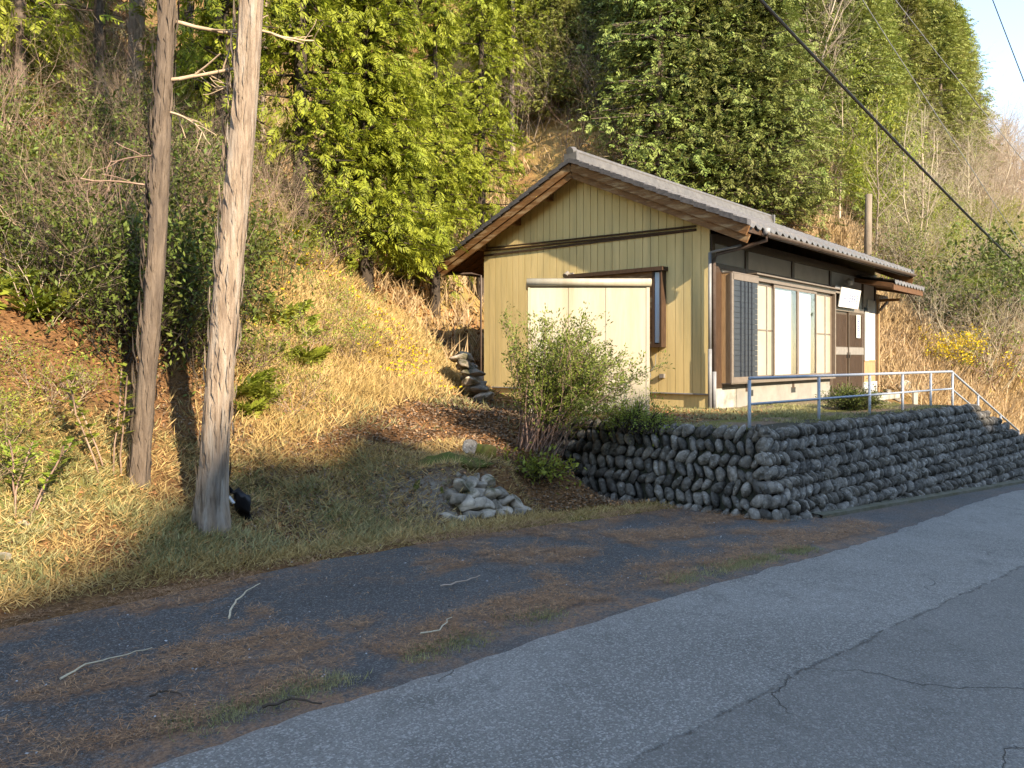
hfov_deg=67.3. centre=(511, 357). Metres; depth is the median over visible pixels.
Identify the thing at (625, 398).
hanging bush
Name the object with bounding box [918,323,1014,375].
flowering bush
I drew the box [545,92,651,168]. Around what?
bare shrub
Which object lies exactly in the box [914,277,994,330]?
bare thicket
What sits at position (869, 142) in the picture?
leafy thicket
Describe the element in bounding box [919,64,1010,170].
bare thicket
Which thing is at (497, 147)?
evergreen shrub
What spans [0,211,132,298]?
evergreen shrub
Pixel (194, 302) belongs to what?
evergreen shrub
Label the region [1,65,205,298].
bare shrub
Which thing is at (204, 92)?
bare thicket
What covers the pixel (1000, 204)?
bare thicket
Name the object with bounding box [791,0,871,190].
cedar tree
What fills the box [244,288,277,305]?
fern
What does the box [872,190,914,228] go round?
leafy shrub
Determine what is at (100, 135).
fern
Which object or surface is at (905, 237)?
bare thicket
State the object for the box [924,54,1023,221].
bare thicket
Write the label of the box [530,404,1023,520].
cobble retaining wall
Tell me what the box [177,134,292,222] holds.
bare shrub
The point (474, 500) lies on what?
stone pile
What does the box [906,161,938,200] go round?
leafy thicket
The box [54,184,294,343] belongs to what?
evergreen shrub
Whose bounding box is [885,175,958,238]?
leafy thicket
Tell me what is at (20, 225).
fern
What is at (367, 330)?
leafy shrub
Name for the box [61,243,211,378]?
evergreen shrub
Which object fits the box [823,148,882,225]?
bare shrub
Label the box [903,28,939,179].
cypress tree
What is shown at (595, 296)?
shed door
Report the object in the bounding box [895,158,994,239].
bare thicket
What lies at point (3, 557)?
stone
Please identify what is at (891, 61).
cedar tree
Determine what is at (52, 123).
fern
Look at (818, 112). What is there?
cedar tree
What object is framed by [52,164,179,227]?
evergreen shrub
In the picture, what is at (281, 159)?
bare shrub
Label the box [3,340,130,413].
leafy shrub
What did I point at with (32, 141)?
fern
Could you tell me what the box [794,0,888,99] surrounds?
bare tree
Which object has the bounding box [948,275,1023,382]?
bare thicket
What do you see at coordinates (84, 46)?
bare shrub
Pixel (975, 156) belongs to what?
bare tree
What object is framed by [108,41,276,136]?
evergreen shrub
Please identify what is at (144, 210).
evergreen shrub
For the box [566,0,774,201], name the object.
cedar tree
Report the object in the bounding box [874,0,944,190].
cypress tree
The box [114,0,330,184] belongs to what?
hinoki tree
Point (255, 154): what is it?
evergreen shrub
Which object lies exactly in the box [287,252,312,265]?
fern
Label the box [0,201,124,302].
evergreen shrub
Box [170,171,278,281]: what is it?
evergreen shrub
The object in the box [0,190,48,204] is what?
fern
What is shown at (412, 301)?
hill grass
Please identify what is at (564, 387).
arching bush
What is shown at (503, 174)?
evergreen shrub
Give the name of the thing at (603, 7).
cedar tree
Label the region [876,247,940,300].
leafy shrub
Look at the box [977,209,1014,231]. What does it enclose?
leafy shrub
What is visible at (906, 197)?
bare thicket
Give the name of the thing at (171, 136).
evergreen shrub
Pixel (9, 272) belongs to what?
bare thicket
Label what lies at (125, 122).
evergreen shrub
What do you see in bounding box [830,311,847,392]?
sliding door
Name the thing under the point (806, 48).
overhead cable
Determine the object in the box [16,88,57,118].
fern
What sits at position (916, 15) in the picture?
cypress tree
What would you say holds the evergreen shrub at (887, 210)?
on the ground at (24, 330)
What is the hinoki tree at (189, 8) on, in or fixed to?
on the ground at (24, 330)
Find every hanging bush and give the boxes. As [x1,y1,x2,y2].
[593,386,686,446]
[598,373,657,417]
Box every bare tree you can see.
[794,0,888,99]
[801,0,872,104]
[815,63,873,220]
[851,93,940,262]
[857,93,932,256]
[886,0,918,62]
[886,92,957,252]
[888,97,964,253]
[904,123,957,257]
[911,130,963,196]
[914,166,970,211]
[927,121,960,215]
[930,127,992,243]
[946,110,972,183]
[949,117,997,207]
[953,137,994,213]
[974,117,1008,175]
[975,161,1017,247]
[980,138,1016,200]
[989,133,1022,220]
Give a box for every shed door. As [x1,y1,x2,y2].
[530,287,567,410]
[568,287,604,410]
[606,287,645,410]
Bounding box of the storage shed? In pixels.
[526,278,651,415]
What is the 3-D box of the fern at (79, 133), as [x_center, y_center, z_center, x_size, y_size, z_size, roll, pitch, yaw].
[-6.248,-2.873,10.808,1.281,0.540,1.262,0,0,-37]
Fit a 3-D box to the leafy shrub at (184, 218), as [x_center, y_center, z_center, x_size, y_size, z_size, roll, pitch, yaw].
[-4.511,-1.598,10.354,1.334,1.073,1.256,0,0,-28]
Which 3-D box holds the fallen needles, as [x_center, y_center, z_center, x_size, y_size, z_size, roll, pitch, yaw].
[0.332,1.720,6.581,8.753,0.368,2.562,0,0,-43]
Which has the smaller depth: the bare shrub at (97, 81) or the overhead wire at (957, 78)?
the bare shrub at (97, 81)
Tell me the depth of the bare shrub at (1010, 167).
52.00 m
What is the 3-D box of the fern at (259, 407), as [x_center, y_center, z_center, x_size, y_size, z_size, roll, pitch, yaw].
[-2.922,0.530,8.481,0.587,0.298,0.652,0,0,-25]
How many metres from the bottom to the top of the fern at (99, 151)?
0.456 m
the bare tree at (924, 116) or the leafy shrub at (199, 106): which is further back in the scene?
the bare tree at (924, 116)
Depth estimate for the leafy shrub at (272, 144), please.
16.04 m
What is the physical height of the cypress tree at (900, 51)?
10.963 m
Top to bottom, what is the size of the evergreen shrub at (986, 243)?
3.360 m
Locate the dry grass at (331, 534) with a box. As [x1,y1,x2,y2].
[0,388,564,606]
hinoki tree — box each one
[0,0,124,86]
[5,0,156,57]
[10,0,87,90]
[53,0,122,101]
[56,0,114,50]
[65,0,268,490]
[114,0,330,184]
[123,0,145,92]
[150,0,213,145]
[179,0,194,66]
[190,0,323,535]
[206,0,412,227]
[235,0,321,143]
[281,0,468,294]
[374,0,495,318]
[428,0,534,301]
[456,0,553,153]
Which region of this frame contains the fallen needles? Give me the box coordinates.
[0,504,897,767]
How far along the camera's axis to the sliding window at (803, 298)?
15.92 m
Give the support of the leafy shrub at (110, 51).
on the ground at (24, 330)
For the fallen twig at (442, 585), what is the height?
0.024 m
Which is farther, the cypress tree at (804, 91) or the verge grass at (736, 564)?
the cypress tree at (804, 91)
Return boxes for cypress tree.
[460,0,537,105]
[466,4,516,91]
[473,1,526,106]
[484,0,535,87]
[488,0,539,40]
[501,0,587,124]
[512,9,559,125]
[516,0,593,120]
[520,0,597,109]
[532,0,600,123]
[787,0,836,172]
[789,28,818,182]
[825,0,930,207]
[838,8,912,210]
[848,39,904,186]
[871,18,920,192]
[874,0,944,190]
[877,1,925,154]
[880,0,937,139]
[883,0,945,155]
[884,29,934,188]
[886,4,934,193]
[892,0,969,195]
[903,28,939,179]
[915,54,945,137]
[917,0,997,187]
[918,0,1001,205]
[920,29,999,185]
[922,0,1003,194]
[939,0,1007,152]
[942,0,986,138]
[942,80,983,185]
[947,6,992,144]
[950,0,1001,175]
[954,21,995,174]
[960,17,1002,149]
[967,17,1003,153]
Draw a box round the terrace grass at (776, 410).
[514,400,945,429]
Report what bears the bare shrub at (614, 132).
on the ground at (24, 330)
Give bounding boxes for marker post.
[912,392,917,403]
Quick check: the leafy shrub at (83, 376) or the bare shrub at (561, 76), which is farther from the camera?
the bare shrub at (561, 76)
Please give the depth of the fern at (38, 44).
12.65 m
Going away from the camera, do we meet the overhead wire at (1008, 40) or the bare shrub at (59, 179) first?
the bare shrub at (59, 179)
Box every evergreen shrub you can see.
[0,30,55,141]
[0,85,112,189]
[0,103,93,201]
[0,110,90,224]
[0,113,177,239]
[0,122,147,211]
[0,124,114,213]
[0,126,139,213]
[0,141,82,203]
[0,148,208,297]
[0,154,123,312]
[0,154,241,365]
[0,157,70,272]
[0,160,260,340]
[0,169,134,273]
[0,178,304,383]
[0,185,212,362]
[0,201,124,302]
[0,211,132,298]
[1,232,286,384]
[6,58,204,177]
[10,200,198,336]
[10,224,268,342]
[12,50,190,146]
[12,63,149,142]
[12,173,203,318]
[13,190,252,300]
[17,136,172,214]
[17,255,211,378]
[19,83,151,155]
[20,236,212,371]
[27,71,226,196]
[40,41,201,145]
[42,162,171,228]
[42,193,210,287]
[42,216,187,316]
[44,136,183,201]
[46,130,182,230]
[47,116,224,209]
[47,222,214,347]
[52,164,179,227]
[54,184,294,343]
[56,127,221,233]
[58,78,220,179]
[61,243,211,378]
[62,151,213,216]
[72,100,147,153]
[73,85,221,195]
[78,96,262,225]
[80,85,254,232]
[82,144,261,216]
[82,206,251,341]
[83,91,152,159]
[84,187,206,279]
[90,190,314,397]
[91,50,201,127]
[98,189,320,319]
[99,198,295,367]
[105,184,207,237]
[107,269,252,361]
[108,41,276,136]
[109,28,196,95]
[116,91,230,175]
[120,293,255,372]
[128,190,221,241]
[139,123,228,190]
[142,200,267,318]
[144,2,201,82]
[145,62,285,122]
[167,259,277,362]
[168,190,252,287]
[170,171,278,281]
[172,123,260,185]
[183,178,275,284]
[194,236,318,331]
[195,194,291,281]
[200,136,288,191]
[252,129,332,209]
[256,223,327,291]
[259,168,376,258]
[264,124,331,155]
[311,204,383,278]
[459,202,497,234]
[472,137,516,169]
[485,131,511,168]
[486,180,518,214]
[490,162,519,190]
[843,174,935,247]
[847,200,938,281]
[872,226,933,267]
[889,174,971,221]
[892,236,937,279]
[923,194,970,238]
[943,226,1020,266]
[979,196,1021,225]
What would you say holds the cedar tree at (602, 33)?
on the ground at (24, 330)
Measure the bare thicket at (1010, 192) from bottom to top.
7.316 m
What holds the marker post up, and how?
on the ground at (24, 330)
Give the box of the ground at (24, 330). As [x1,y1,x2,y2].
[0,0,1023,628]
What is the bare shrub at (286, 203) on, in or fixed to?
on the ground at (24, 330)
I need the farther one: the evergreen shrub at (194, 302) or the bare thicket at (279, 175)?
the bare thicket at (279, 175)
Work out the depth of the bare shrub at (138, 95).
11.14 m
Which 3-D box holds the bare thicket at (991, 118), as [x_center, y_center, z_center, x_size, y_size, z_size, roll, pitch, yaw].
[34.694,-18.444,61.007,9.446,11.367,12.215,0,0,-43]
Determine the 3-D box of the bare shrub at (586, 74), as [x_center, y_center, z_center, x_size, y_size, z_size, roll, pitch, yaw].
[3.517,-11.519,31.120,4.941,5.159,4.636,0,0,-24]
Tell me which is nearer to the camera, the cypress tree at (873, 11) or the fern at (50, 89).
the fern at (50, 89)
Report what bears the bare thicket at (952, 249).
on the ground at (24, 330)
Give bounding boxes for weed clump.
[496,437,586,494]
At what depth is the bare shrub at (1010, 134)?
76.99 m
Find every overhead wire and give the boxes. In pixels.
[862,0,1023,247]
[895,0,1023,160]
[992,0,1023,81]
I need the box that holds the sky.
[956,0,1023,170]
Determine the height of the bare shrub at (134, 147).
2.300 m
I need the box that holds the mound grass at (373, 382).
[1,23,496,461]
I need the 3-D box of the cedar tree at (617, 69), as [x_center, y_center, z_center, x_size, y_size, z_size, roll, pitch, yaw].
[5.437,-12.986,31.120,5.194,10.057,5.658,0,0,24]
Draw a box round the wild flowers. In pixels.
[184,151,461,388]
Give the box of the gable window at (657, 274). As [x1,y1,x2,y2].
[567,266,667,346]
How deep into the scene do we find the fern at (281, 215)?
12.64 m
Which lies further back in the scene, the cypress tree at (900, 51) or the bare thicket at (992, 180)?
the bare thicket at (992, 180)
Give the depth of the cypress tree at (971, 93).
52.05 m
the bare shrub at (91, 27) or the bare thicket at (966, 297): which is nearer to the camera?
the bare shrub at (91, 27)
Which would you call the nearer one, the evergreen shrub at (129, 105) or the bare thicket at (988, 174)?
the evergreen shrub at (129, 105)
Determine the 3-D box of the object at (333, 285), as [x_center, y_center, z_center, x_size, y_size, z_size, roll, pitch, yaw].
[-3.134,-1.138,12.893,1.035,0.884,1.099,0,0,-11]
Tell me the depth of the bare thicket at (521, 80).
30.99 m
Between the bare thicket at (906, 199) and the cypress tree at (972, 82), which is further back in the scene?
the cypress tree at (972, 82)
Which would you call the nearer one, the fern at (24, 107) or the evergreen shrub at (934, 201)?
the fern at (24, 107)
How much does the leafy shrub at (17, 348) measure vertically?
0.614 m
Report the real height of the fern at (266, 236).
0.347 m
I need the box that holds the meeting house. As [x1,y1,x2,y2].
[433,147,924,408]
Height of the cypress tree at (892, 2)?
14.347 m
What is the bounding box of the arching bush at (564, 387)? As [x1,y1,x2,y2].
[498,301,674,457]
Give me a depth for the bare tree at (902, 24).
40.12 m
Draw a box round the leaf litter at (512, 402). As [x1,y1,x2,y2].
[0,56,773,588]
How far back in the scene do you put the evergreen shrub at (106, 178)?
9.35 m
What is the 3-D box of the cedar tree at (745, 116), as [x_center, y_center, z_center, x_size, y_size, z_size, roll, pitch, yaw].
[7.377,-11.123,28.520,6.108,11.826,6.654,0,0,-15]
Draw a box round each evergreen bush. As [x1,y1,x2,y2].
[902,199,1023,355]
[952,219,1023,324]
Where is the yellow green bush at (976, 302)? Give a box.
[915,266,1016,330]
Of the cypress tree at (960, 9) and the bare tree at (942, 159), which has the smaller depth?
the bare tree at (942, 159)
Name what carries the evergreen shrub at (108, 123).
on the ground at (24, 330)
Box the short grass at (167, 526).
[0,344,481,596]
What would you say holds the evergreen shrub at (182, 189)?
on the ground at (24, 330)
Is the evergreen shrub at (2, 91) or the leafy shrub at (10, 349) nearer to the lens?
the leafy shrub at (10, 349)
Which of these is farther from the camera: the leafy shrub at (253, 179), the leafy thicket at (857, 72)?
the leafy thicket at (857, 72)
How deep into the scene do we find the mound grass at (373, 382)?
11.48 m
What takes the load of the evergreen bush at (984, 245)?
on the ground at (24, 330)
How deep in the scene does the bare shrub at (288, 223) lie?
12.47 m
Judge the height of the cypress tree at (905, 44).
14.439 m
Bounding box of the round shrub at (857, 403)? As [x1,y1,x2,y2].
[814,379,887,411]
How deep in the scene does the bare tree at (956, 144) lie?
50.51 m
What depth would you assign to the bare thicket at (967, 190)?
37.37 m
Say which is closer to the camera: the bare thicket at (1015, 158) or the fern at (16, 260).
the fern at (16, 260)
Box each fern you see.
[0,73,41,105]
[0,90,39,133]
[0,152,49,174]
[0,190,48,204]
[0,201,39,238]
[0,204,47,227]
[0,206,66,247]
[0,210,42,245]
[0,225,60,247]
[0,246,74,276]
[0,267,44,294]
[0,286,77,320]
[1,123,21,142]
[1,135,73,174]
[1,168,28,195]
[2,37,57,64]
[4,128,49,153]
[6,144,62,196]
[10,89,44,104]
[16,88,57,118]
[17,269,104,307]
[21,127,103,156]
[26,45,88,85]
[31,29,68,61]
[38,25,94,65]
[38,76,90,101]
[39,85,77,113]
[48,120,121,150]
[58,68,109,92]
[58,146,118,161]
[61,149,104,172]
[63,99,112,122]
[67,35,123,60]
[67,122,128,145]
[76,57,125,88]
[78,56,119,74]
[97,147,148,170]
[233,397,270,419]
[234,367,279,392]
[234,375,280,404]
[236,381,264,401]
[239,302,300,326]
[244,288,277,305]
[247,243,278,263]
[249,202,266,212]
[249,208,291,229]
[254,382,287,404]
[256,234,275,245]
[258,217,286,233]
[259,339,309,359]
[264,293,316,320]
[272,345,333,370]
[278,224,305,242]
[282,344,334,369]
[285,215,321,236]
[285,232,321,251]
[285,321,326,341]
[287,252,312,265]
[297,313,321,324]
[300,229,317,238]
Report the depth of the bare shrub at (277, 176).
12.72 m
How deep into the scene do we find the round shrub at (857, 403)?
12.83 m
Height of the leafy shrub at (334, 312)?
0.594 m
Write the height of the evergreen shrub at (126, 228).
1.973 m
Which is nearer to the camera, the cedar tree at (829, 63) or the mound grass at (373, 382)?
the mound grass at (373, 382)
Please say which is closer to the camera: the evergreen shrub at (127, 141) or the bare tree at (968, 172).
the evergreen shrub at (127, 141)
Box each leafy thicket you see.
[797,87,911,216]
[821,49,884,165]
[823,73,926,202]
[826,121,942,247]
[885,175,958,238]
[897,211,978,275]
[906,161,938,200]
[932,193,969,235]
[954,194,1022,252]
[958,186,999,221]
[977,218,1023,252]
[982,192,1013,221]
[995,208,1023,239]
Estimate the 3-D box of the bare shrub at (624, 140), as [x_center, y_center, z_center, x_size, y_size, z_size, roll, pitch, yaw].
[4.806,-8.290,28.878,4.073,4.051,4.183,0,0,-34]
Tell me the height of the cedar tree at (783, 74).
8.958 m
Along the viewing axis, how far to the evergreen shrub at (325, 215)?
14.01 m
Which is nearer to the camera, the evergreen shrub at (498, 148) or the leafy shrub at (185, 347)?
the leafy shrub at (185, 347)
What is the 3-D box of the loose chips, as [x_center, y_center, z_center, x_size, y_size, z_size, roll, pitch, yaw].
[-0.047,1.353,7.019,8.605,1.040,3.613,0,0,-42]
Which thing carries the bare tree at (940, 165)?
on the ground at (24, 330)
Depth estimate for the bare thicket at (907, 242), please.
27.95 m
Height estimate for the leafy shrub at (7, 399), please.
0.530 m
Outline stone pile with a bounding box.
[413,452,533,521]
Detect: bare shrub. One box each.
[0,0,132,142]
[0,1,74,144]
[0,67,84,163]
[0,70,200,280]
[0,73,143,284]
[0,82,184,292]
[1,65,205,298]
[1,124,106,203]
[7,12,198,129]
[28,92,307,325]
[33,0,156,89]
[35,0,186,146]
[39,4,230,161]
[43,69,220,237]
[44,14,125,68]
[56,35,182,137]
[67,78,214,206]
[70,1,186,107]
[71,0,121,23]
[72,47,186,162]
[81,54,208,166]
[83,50,230,175]
[84,145,211,258]
[108,0,188,82]
[115,98,222,212]
[133,126,286,262]
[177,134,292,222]
[196,99,351,237]
[201,115,286,202]
[209,157,288,230]
[220,150,321,258]
[230,51,312,178]
[249,152,342,267]
[249,164,322,272]
[253,129,327,227]
[254,97,313,194]
[286,146,370,248]
[493,56,525,106]
[504,9,608,109]
[509,42,554,115]
[516,33,599,116]
[528,42,615,149]
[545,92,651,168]
[548,6,621,124]
[560,0,620,87]
[567,46,613,116]
[585,95,671,168]
[588,103,643,163]
[611,81,764,203]
[725,158,776,207]
[729,151,812,221]
[735,130,839,222]
[745,88,863,212]
[788,125,887,219]
[802,117,899,215]
[803,91,871,194]
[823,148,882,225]
[931,111,1022,222]
[975,89,1023,227]
[978,84,1022,156]
[980,97,1023,159]
[982,133,1023,236]
[985,106,1022,197]
[989,99,1023,169]
[991,116,1023,202]
[1004,109,1023,220]
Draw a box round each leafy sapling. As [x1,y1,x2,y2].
[0,433,86,516]
[52,362,135,475]
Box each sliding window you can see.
[755,282,772,375]
[773,284,797,375]
[798,288,816,374]
[813,292,831,374]
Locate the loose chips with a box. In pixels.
[2,420,860,753]
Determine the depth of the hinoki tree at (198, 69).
13.41 m
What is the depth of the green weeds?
11.89 m
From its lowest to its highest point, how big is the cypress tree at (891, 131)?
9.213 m
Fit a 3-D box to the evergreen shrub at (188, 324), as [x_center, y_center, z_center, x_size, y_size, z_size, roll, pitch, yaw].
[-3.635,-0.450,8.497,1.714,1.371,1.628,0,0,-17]
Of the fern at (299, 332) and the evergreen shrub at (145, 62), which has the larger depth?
the evergreen shrub at (145, 62)
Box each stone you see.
[0,552,11,560]
[15,520,29,526]
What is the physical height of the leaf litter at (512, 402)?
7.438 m
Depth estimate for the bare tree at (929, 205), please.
30.50 m
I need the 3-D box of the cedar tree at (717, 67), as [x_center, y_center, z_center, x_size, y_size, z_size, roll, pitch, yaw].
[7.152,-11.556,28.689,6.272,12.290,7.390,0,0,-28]
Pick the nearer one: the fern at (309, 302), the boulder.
the boulder
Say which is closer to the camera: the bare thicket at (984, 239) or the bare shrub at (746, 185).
the bare shrub at (746, 185)
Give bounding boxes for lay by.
[0,483,1023,767]
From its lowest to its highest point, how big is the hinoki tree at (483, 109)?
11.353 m
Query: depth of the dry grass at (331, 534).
6.66 m
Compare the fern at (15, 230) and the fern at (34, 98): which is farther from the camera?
the fern at (34, 98)
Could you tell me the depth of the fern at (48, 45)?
13.21 m
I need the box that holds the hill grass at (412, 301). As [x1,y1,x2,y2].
[210,88,1023,370]
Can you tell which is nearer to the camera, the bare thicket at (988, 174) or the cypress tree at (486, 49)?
the cypress tree at (486, 49)
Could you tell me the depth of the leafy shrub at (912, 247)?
28.41 m
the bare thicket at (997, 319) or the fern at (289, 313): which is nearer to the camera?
the fern at (289, 313)
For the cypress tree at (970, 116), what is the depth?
52.84 m
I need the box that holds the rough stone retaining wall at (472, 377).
[449,351,494,403]
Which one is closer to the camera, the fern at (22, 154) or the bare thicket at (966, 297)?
the fern at (22, 154)
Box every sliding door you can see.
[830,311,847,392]
[848,312,863,390]
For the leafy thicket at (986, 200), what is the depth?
47.70 m
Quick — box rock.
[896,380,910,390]
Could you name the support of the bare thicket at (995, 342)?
on the ground at (24, 330)
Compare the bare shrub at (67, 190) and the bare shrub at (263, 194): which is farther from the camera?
the bare shrub at (263, 194)
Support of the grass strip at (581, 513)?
on the ground at (24, 330)
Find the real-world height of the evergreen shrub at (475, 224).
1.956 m
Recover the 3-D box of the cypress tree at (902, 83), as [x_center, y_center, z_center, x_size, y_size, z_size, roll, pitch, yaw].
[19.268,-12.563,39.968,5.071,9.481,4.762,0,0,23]
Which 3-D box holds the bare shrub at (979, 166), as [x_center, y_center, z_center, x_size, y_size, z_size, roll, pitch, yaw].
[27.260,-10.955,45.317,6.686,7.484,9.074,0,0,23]
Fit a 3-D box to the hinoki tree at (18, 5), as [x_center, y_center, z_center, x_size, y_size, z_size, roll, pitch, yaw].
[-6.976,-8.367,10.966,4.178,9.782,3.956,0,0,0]
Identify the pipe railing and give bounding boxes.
[748,370,1019,434]
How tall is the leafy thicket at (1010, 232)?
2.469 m
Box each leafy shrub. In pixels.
[0,329,51,374]
[0,330,38,361]
[0,341,115,419]
[0,368,53,413]
[0,382,27,447]
[0,385,70,461]
[0,386,21,409]
[0,421,81,514]
[0,423,31,496]
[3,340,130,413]
[18,348,121,400]
[61,66,153,118]
[72,89,191,135]
[81,25,127,76]
[107,227,211,316]
[111,146,198,195]
[134,196,209,234]
[142,177,216,222]
[162,326,206,364]
[173,156,224,197]
[175,83,231,127]
[179,149,251,212]
[188,306,292,371]
[188,315,272,379]
[198,173,278,224]
[203,321,294,384]
[210,156,274,195]
[236,307,303,373]
[238,355,338,429]
[255,120,292,168]
[262,190,309,225]
[268,310,345,351]
[280,294,359,356]
[283,231,335,269]
[298,221,374,280]
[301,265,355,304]
[310,280,385,330]
[312,202,356,255]
[312,298,358,329]
[316,305,393,354]
[325,322,378,364]
[329,301,408,364]
[851,237,922,278]
[852,209,925,234]
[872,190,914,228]
[872,229,927,259]
[873,229,946,266]
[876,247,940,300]
[881,266,945,297]
[888,218,941,259]
[909,220,984,271]
[915,260,1003,315]
[928,228,993,269]
[928,244,1018,283]
[950,316,1023,403]
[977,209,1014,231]
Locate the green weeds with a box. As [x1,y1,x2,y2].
[38,2,530,435]
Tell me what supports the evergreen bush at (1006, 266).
on the ground at (24, 330)
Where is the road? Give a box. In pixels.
[152,490,1023,767]
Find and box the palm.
[945,267,1004,338]
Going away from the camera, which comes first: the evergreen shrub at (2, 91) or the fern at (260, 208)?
the evergreen shrub at (2, 91)
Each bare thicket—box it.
[0,137,171,326]
[1,7,138,158]
[63,54,140,108]
[82,0,149,37]
[117,109,274,239]
[147,59,232,128]
[177,103,227,191]
[181,108,222,199]
[254,143,322,200]
[484,3,547,128]
[487,10,600,130]
[489,39,552,150]
[503,5,581,142]
[544,28,647,119]
[558,28,607,121]
[848,188,944,264]
[849,171,952,253]
[850,194,943,268]
[857,201,918,256]
[858,183,954,264]
[861,139,936,220]
[862,150,919,214]
[870,149,966,243]
[871,214,939,281]
[875,197,962,262]
[877,242,1023,373]
[879,244,1016,321]
[883,166,973,284]
[888,171,936,221]
[888,219,1023,377]
[893,239,1023,358]
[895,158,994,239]
[908,265,972,322]
[910,152,999,236]
[913,168,982,225]
[913,178,995,261]
[914,77,1004,209]
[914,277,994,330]
[917,82,1012,219]
[917,153,1004,226]
[917,215,1017,286]
[917,262,1023,356]
[918,193,1022,346]
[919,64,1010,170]
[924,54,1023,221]
[924,176,1023,304]
[927,112,1023,209]
[931,274,1023,396]
[934,143,1021,209]
[939,224,1023,374]
[943,121,1023,225]
[944,199,1006,251]
[945,156,1020,222]
[946,213,1015,254]
[946,267,1023,358]
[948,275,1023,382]
[957,141,1023,232]
[960,207,1017,254]
[963,97,1023,191]
[964,202,1023,283]
[965,122,1023,221]
[967,60,1014,142]
[972,72,1023,147]
[972,80,1023,197]
[973,87,1023,209]
[973,184,1023,227]
[974,89,1021,168]
[974,146,1012,197]
[975,136,1023,226]
[980,185,1023,231]
[980,295,1023,353]
[981,127,1023,194]
[982,86,1023,218]
[983,72,1023,214]
[983,75,1023,140]
[987,76,1023,184]
[987,94,1020,156]
[987,128,1023,215]
[988,66,1022,193]
[993,300,1023,378]
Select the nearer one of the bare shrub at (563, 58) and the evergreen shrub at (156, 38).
the evergreen shrub at (156, 38)
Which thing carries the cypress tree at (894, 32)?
on the ground at (24, 330)
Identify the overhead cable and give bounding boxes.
[759,0,1022,270]
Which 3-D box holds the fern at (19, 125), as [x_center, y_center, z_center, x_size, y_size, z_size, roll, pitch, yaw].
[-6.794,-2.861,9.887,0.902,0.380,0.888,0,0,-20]
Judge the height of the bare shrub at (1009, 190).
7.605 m
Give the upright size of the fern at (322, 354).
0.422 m
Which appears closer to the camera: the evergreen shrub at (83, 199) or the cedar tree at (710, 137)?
the evergreen shrub at (83, 199)
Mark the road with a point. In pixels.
(902, 648)
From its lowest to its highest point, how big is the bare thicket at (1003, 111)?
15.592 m
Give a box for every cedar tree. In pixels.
[275,0,382,48]
[354,0,466,34]
[386,0,458,24]
[565,0,721,160]
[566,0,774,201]
[570,0,681,150]
[571,0,627,97]
[576,0,643,97]
[578,0,640,109]
[579,0,616,71]
[585,0,654,133]
[601,0,814,190]
[608,4,751,177]
[625,0,792,190]
[636,0,799,204]
[636,0,803,220]
[638,12,801,195]
[646,1,785,194]
[669,0,842,232]
[672,12,780,189]
[686,0,865,225]
[693,0,861,240]
[698,0,849,213]
[701,2,821,216]
[782,0,863,196]
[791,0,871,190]
[793,10,837,148]
[805,0,929,185]
[815,0,877,171]
[833,0,908,172]
[833,2,907,193]
[835,0,927,159]
[894,27,949,128]
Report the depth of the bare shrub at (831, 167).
29.36 m
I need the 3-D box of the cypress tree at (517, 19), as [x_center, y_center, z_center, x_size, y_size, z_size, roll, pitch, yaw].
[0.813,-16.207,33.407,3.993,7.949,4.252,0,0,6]
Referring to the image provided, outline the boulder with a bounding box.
[462,439,496,458]
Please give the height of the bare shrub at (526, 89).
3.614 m
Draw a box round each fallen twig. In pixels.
[59,647,151,679]
[149,690,181,696]
[228,583,259,618]
[262,697,321,707]
[420,617,451,633]
[440,575,479,586]
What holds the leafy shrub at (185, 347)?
on the ground at (24, 330)
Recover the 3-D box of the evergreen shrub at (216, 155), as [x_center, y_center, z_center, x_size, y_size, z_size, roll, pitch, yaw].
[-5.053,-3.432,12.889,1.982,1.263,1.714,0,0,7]
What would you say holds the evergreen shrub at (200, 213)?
on the ground at (24, 330)
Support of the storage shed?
on the ground at (24, 330)
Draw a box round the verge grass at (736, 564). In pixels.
[146,543,823,744]
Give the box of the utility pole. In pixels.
[864,194,871,255]
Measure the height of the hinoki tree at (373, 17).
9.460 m
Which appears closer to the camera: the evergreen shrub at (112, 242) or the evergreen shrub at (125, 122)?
the evergreen shrub at (112, 242)
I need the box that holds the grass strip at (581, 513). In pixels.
[0,498,675,612]
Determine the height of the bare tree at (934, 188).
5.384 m
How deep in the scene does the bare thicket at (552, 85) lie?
30.82 m
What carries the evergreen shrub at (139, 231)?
on the ground at (24, 330)
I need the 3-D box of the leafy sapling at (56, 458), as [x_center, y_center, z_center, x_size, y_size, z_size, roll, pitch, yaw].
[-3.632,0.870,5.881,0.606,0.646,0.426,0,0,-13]
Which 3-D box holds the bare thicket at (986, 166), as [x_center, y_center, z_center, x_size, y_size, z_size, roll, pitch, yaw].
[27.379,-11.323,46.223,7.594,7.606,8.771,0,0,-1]
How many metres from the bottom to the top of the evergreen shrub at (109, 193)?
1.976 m
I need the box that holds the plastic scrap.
[229,486,254,520]
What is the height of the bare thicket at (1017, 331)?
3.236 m
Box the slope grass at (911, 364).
[741,193,1023,434]
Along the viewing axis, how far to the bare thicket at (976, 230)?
35.75 m
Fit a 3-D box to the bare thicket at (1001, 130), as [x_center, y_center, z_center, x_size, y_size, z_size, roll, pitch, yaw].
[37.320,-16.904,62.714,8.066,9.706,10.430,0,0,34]
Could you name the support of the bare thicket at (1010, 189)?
on the ground at (24, 330)
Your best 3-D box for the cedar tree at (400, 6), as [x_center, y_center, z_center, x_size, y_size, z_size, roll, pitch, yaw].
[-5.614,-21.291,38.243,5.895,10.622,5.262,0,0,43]

